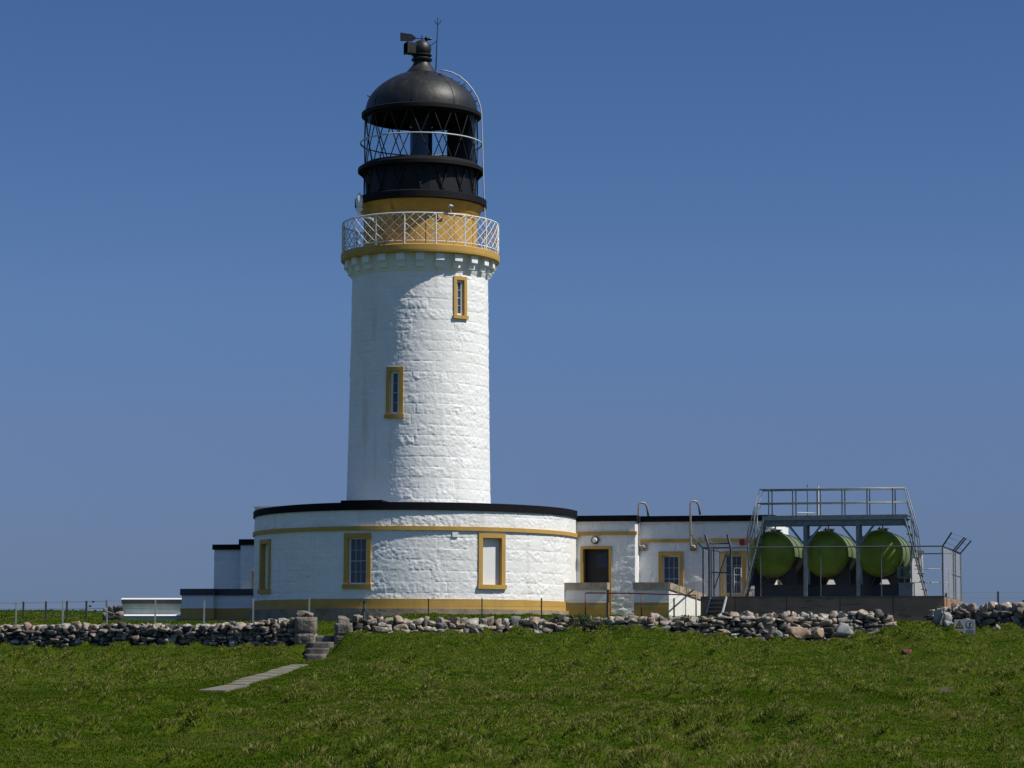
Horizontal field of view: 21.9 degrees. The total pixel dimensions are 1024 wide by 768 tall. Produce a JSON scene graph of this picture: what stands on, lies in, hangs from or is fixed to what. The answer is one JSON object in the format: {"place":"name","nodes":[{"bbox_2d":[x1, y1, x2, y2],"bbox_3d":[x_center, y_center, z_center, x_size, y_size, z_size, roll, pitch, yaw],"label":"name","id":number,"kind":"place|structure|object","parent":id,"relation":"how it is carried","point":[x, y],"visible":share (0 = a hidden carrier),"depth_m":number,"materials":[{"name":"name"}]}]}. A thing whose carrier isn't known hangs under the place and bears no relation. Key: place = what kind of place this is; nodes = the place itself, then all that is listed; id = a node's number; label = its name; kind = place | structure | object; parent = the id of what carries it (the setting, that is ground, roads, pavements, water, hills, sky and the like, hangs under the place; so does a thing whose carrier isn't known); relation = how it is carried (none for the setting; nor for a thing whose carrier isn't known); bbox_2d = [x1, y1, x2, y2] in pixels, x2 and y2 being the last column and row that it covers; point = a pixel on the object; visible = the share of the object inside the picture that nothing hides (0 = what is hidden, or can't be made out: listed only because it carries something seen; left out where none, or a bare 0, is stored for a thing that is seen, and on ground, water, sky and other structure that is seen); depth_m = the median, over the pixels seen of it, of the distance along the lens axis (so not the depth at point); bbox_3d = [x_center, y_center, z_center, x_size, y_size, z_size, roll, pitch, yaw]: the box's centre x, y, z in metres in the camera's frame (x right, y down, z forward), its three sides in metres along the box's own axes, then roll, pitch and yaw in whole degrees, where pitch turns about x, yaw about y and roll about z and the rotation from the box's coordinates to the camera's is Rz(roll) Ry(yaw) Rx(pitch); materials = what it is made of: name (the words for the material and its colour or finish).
{"place":"outdoors","nodes":[
{"label":"outdoors","id":0,"kind":"place"},
{"bbox_2d":[199,664,307,691],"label":"path","id":1,"kind":"structure","parent":0,"point":[245,682],"depth_m":58.22,"materials":[{"name":"grey concrete"}]},
{"bbox_2d":[0,609,1023,767],"bbox_3d":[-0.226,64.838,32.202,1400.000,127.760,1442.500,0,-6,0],"label":"ground","id":2,"kind":"structure","parent":0,"point":[664,720],"depth_m":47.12,"materials":[{"name":"green plant"}]},
{"bbox_2d":[22,601,98,620],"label":"wire fence","id":3,"kind":"object","parent":2,"relation":"on","point":[85,613],"visible":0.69,"depth_m":105.22,"materials":[{"name":"grey metal"}]},
{"bbox_2d":[103,606,123,620],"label":"stone stack","id":4,"kind":"object","parent":2,"relation":"on","point":[116,612],"visible":0.83,"depth_m":96.16,"materials":[{"name":"grey stone"}]},
{"bbox_2d":[121,598,181,620],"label":"wall","id":5,"kind":"structure","parent":2,"relation":"on","point":[166,611],"depth_m":107.66,"materials":[{"name":"white paint"}]},
{"bbox_2d":[3,598,309,624],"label":"wire fence","id":6,"kind":"object","parent":2,"relation":"on","point":[107,608],"visible":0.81,"depth_m":87.19,"materials":[{"name":"metal"}]},
{"bbox_2d":[0,610,317,647],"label":"dry stone wall","id":7,"kind":"structure","parent":2,"relation":"on","point":[301,628],"depth_m":85.51,"materials":[{"name":"grey stone"}]},
{"bbox_2d":[71,621,80,626],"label":"boulder","id":8,"kind":"object","parent":7,"relation":"on","point":[74,623],"visible":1,"depth_m":86.73,"materials":[{"name":"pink stone"}]},
{"bbox_2d":[177,589,253,620],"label":"terrace wall","id":9,"kind":"structure","parent":2,"relation":"on","point":[225,599],"depth_m":99.55,"materials":[{"name":"white paint"}]},
{"bbox_2d":[212,539,253,588],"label":"building","id":10,"kind":"structure","parent":2,"relation":"on","point":[233,566],"depth_m":104.99,"materials":[{"name":"white paint"}]},
{"bbox_2d":[304,636,333,659],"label":"stone steps","id":11,"kind":"structure","parent":2,"relation":"on","point":[320,647],"depth_m":82.96,"materials":[{"name":"grey stone"}]},
{"bbox_2d":[361,599,372,618],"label":"strainer post","id":12,"kind":"object","parent":2,"relation":"on","point":[364,608],"visible":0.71,"depth_m":87.66,"materials":[{"name":"metal"}]},
{"bbox_2d":[249,500,577,621],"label":"round building","id":13,"kind":"structure","parent":2,"relation":"on","point":[332,561],"depth_m":92.66,"materials":[{"name":"paint"}]},
{"bbox_2d":[257,539,270,593],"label":"window","id":14,"kind":"structure","parent":13,"relation":"in","point":[264,545],"depth_m":95.52,"materials":[{"name":"paint"}]},
{"bbox_2d":[342,533,371,588],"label":"window","id":15,"kind":"structure","parent":13,"relation":"in","point":[357,546],"depth_m":92.35,"materials":[{"name":"paint"}]},
{"bbox_2d":[341,18,499,502],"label":"lighthouse","id":16,"kind":"object","parent":13,"relation":"on","point":[420,266],"visible":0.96,"depth_m":96.84,"materials":[{"name":"paint"}]},
{"bbox_2d":[384,366,403,418],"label":"window","id":17,"kind":"structure","parent":16,"relation":"in","point":[394,375],"depth_m":96.05,"materials":[{"name":"paint"}]},
{"bbox_2d":[453,276,468,319],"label":"window","id":18,"kind":"structure","parent":16,"relation":"in","point":[459,282],"depth_m":96.90,"materials":[{"name":"paint"}]},
{"bbox_2d":[477,533,506,588],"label":"window","id":19,"kind":"structure","parent":13,"relation":"in","point":[492,547],"depth_m":92.83,"materials":[{"name":"paint"}]},
{"bbox_2d":[334,614,565,644],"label":"dry stone wall","id":20,"kind":"structure","parent":2,"relation":"on","point":[343,625],"depth_m":84.65,"materials":[{"name":"grey stone"}]},
{"bbox_2d":[428,589,674,618],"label":"iron post fence","id":21,"kind":"object","parent":2,"relation":"on","point":[607,603],"visible":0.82,"depth_m":88.10,"materials":[{"name":"grey metal"}]},
{"bbox_2d":[555,610,615,631],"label":"weed clump","id":22,"kind":"object","parent":2,"relation":"on","point":[594,625],"visible":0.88,"depth_m":84.51,"materials":[{"name":"green plant"}]},
{"bbox_2d":[564,582,609,615],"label":"yard wall","id":23,"kind":"structure","parent":2,"relation":"on","point":[575,599],"depth_m":95.28,"materials":[{"name":"white paint"}]},
{"bbox_2d":[560,613,712,633],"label":"dry stone wall","id":24,"kind":"structure","parent":2,"relation":"on","point":[676,623],"depth_m":85.90,"materials":[{"name":"grey stone"}]},
{"bbox_2d":[585,592,696,616],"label":"handrail","id":25,"kind":"object","parent":2,"relation":"on","point":[641,597],"visible":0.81,"depth_m":91.09,"materials":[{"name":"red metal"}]},
{"bbox_2d":[633,582,706,615],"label":"yard wall","id":26,"kind":"structure","parent":2,"relation":"on","point":[684,605],"depth_m":94.74,"materials":[{"name":"white paint"}]},
{"bbox_2d":[576,500,787,615],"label":"flat roofed building","id":27,"kind":"structure","parent":2,"relation":"on","point":[620,553],"depth_m":96.82,"materials":[{"name":"white paint"}]},
{"bbox_2d":[580,546,611,614],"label":"door","id":28,"kind":"structure","parent":27,"relation":"in","point":[595,561],"depth_m":97.21,"materials":[{"name":"paint"}]},
{"bbox_2d":[658,551,682,585],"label":"window","id":29,"kind":"structure","parent":27,"relation":"in","point":[670,563],"depth_m":97.02,"materials":[{"name":"paint"}]},
{"bbox_2d":[720,551,745,595],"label":"window","id":30,"kind":"structure","parent":27,"relation":"in","point":[737,556],"depth_m":96.38,"materials":[{"name":"paint"}]},
{"bbox_2d":[767,626,776,638],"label":"boulder","id":31,"kind":"object","parent":2,"relation":"on","point":[771,631],"visible":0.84,"depth_m":84.32,"materials":[{"name":"grey stone"}]},
{"bbox_2d":[772,630,782,637],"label":"boulder","id":32,"kind":"object","parent":2,"relation":"on","point":[778,633],"visible":0.76,"depth_m":83.91,"materials":[{"name":"grey stone"}]},
{"bbox_2d":[699,609,896,641],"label":"dry stone wall","id":33,"kind":"structure","parent":2,"relation":"on","point":[747,624],"depth_m":85.71,"materials":[{"name":"grey stone"}]},
{"bbox_2d":[787,626,810,639],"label":"boulder","id":34,"kind":"object","parent":2,"relation":"on","point":[799,633],"visible":0.99,"depth_m":84.04,"materials":[{"name":"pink stone"}]},
{"bbox_2d":[812,628,823,637],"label":"boulder","id":35,"kind":"object","parent":2,"relation":"on","point":[818,633],"visible":1,"depth_m":84.26,"materials":[{"name":"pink stone"}]},
{"bbox_2d":[700,596,962,620],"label":"concrete platform","id":36,"kind":"structure","parent":2,"relation":"on","point":[910,608],"depth_m":90.60,"materials":[{"name":"concrete"}]},
{"bbox_2d":[706,596,726,613],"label":"metal steps","id":37,"kind":"structure","parent":36,"relation":"attached to","point":[723,607],"depth_m":91.41,"materials":[{"name":"grey paint"}]},
{"bbox_2d":[754,584,897,595],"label":"tank cradle","id":38,"kind":"object","parent":36,"relation":"on","point":[813,590],"visible":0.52,"depth_m":91.56,"materials":[{"name":"metal"}]},
{"bbox_2d":[749,527,803,584],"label":"fuel tank","id":39,"kind":"object","parent":38,"relation":"on","point":[790,563],"visible":0.89,"depth_m":92.25,"materials":[{"name":"green metal"}]},
{"bbox_2d":[802,526,855,584],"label":"fuel tank","id":40,"kind":"object","parent":38,"relation":"on","point":[844,559],"visible":0.92,"depth_m":91.76,"materials":[{"name":"green metal"}]},
{"bbox_2d":[860,526,912,583],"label":"fuel tank","id":41,"kind":"object","parent":38,"relation":"on","point":[882,536],"visible":0.86,"depth_m":91.26,"materials":[{"name":"green metal"}]},
{"bbox_2d":[691,532,970,600],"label":"security fence","id":42,"kind":"object","parent":36,"relation":"on","point":[710,549],"visible":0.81,"depth_m":91.76,"materials":[{"name":"metal"}]},
{"bbox_2d":[743,487,928,595],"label":"access gantry","id":43,"kind":"object","parent":36,"relation":"on","point":[805,522],"visible":1,"depth_m":91.35,"materials":[{"name":"metal"}]},
{"bbox_2d":[797,486,818,526],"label":"white pole","id":44,"kind":"object","parent":43,"relation":"attached to","point":[812,512],"visible":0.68,"depth_m":96.28,"materials":[{"name":"metal"}]},
{"bbox_2d":[897,566,910,595],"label":"green box","id":45,"kind":"object","parent":36,"relation":"on","point":[904,573],"visible":0.96,"depth_m":90.79,"materials":[{"name":"paint"}]},
{"bbox_2d":[898,582,914,595],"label":"grey cabinet","id":46,"kind":"object","parent":36,"relation":"on","point":[905,588],"visible":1,"depth_m":90.34,"materials":[{"name":"metal"}]},
{"bbox_2d":[915,570,949,597],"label":"platform handrail","id":47,"kind":"object","parent":36,"relation":"on","point":[937,582],"visible":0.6,"depth_m":94.08,"materials":[{"name":"metal"}]},
{"bbox_2d":[834,623,853,636],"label":"boulder","id":48,"kind":"object","parent":2,"relation":"on","point":[843,630],"visible":1,"depth_m":84.31,"materials":[{"name":"white stone"}]},
{"bbox_2d":[779,550,923,595],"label":"white shed","id":49,"kind":"structure","parent":2,"relation":"on","point":[916,578],"depth_m":97.35,"materials":[{"name":"paint"}]},
{"bbox_2d":[901,649,911,653],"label":"boulder","id":50,"kind":"object","parent":2,"relation":"on","point":[904,651],"visible":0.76,"depth_m":77.15,"materials":[{"name":"red stone"}]},
{"bbox_2d":[933,608,943,626],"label":"boulder","id":51,"kind":"object","parent":2,"relation":"on","point":[938,616],"visible":0.95,"depth_m":86.66,"materials":[{"name":"grey stone"}]},
{"bbox_2d":[937,687,953,691],"bbox_3d":[8.764,6.230,53.994,0.474,0.110,0.119,1,-6,-6],"label":"flat stone","id":52,"kind":"object","parent":2,"relation":"on","point":[948,689],"visible":0.71,"depth_m":53.95,"materials":[{"name":"grey stone"}]},
{"bbox_2d":[942,611,951,623],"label":"boulder","id":53,"kind":"object","parent":2,"relation":"on","point":[947,616],"visible":0.81,"depth_m":86.29,"materials":[{"name":"grey stone"}]},
{"bbox_2d":[944,620,953,626],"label":"boulder","id":54,"kind":"object","parent":2,"relation":"on","point":[947,623],"visible":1,"depth_m":85.38,"materials":[{"name":"grey stone"}]},
{"bbox_2d":[954,619,974,634],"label":"warning sign","id":55,"kind":"object","parent":2,"relation":"on","point":[965,626],"visible":0.95,"depth_m":82.47,"materials":[{"name":"white"}]},
{"bbox_2d":[923,601,1023,627],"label":"dry stone wall","id":56,"kind":"structure","parent":2,"relation":"on","point":[991,613],"depth_m":86.58,"materials":[{"name":"grey stone"}]},
{"bbox_2d":[945,591,1023,604],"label":"wire fence","id":57,"kind":"object","parent":2,"relation":"on","point":[997,592],"visible":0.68,"depth_m":90.25,"materials":[{"name":"grey metal"}]},
{"bbox_2d":[0,0,1023,610],"label":"sky","id":58,"kind":"structure","parent":0,"point":[746,247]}
]}

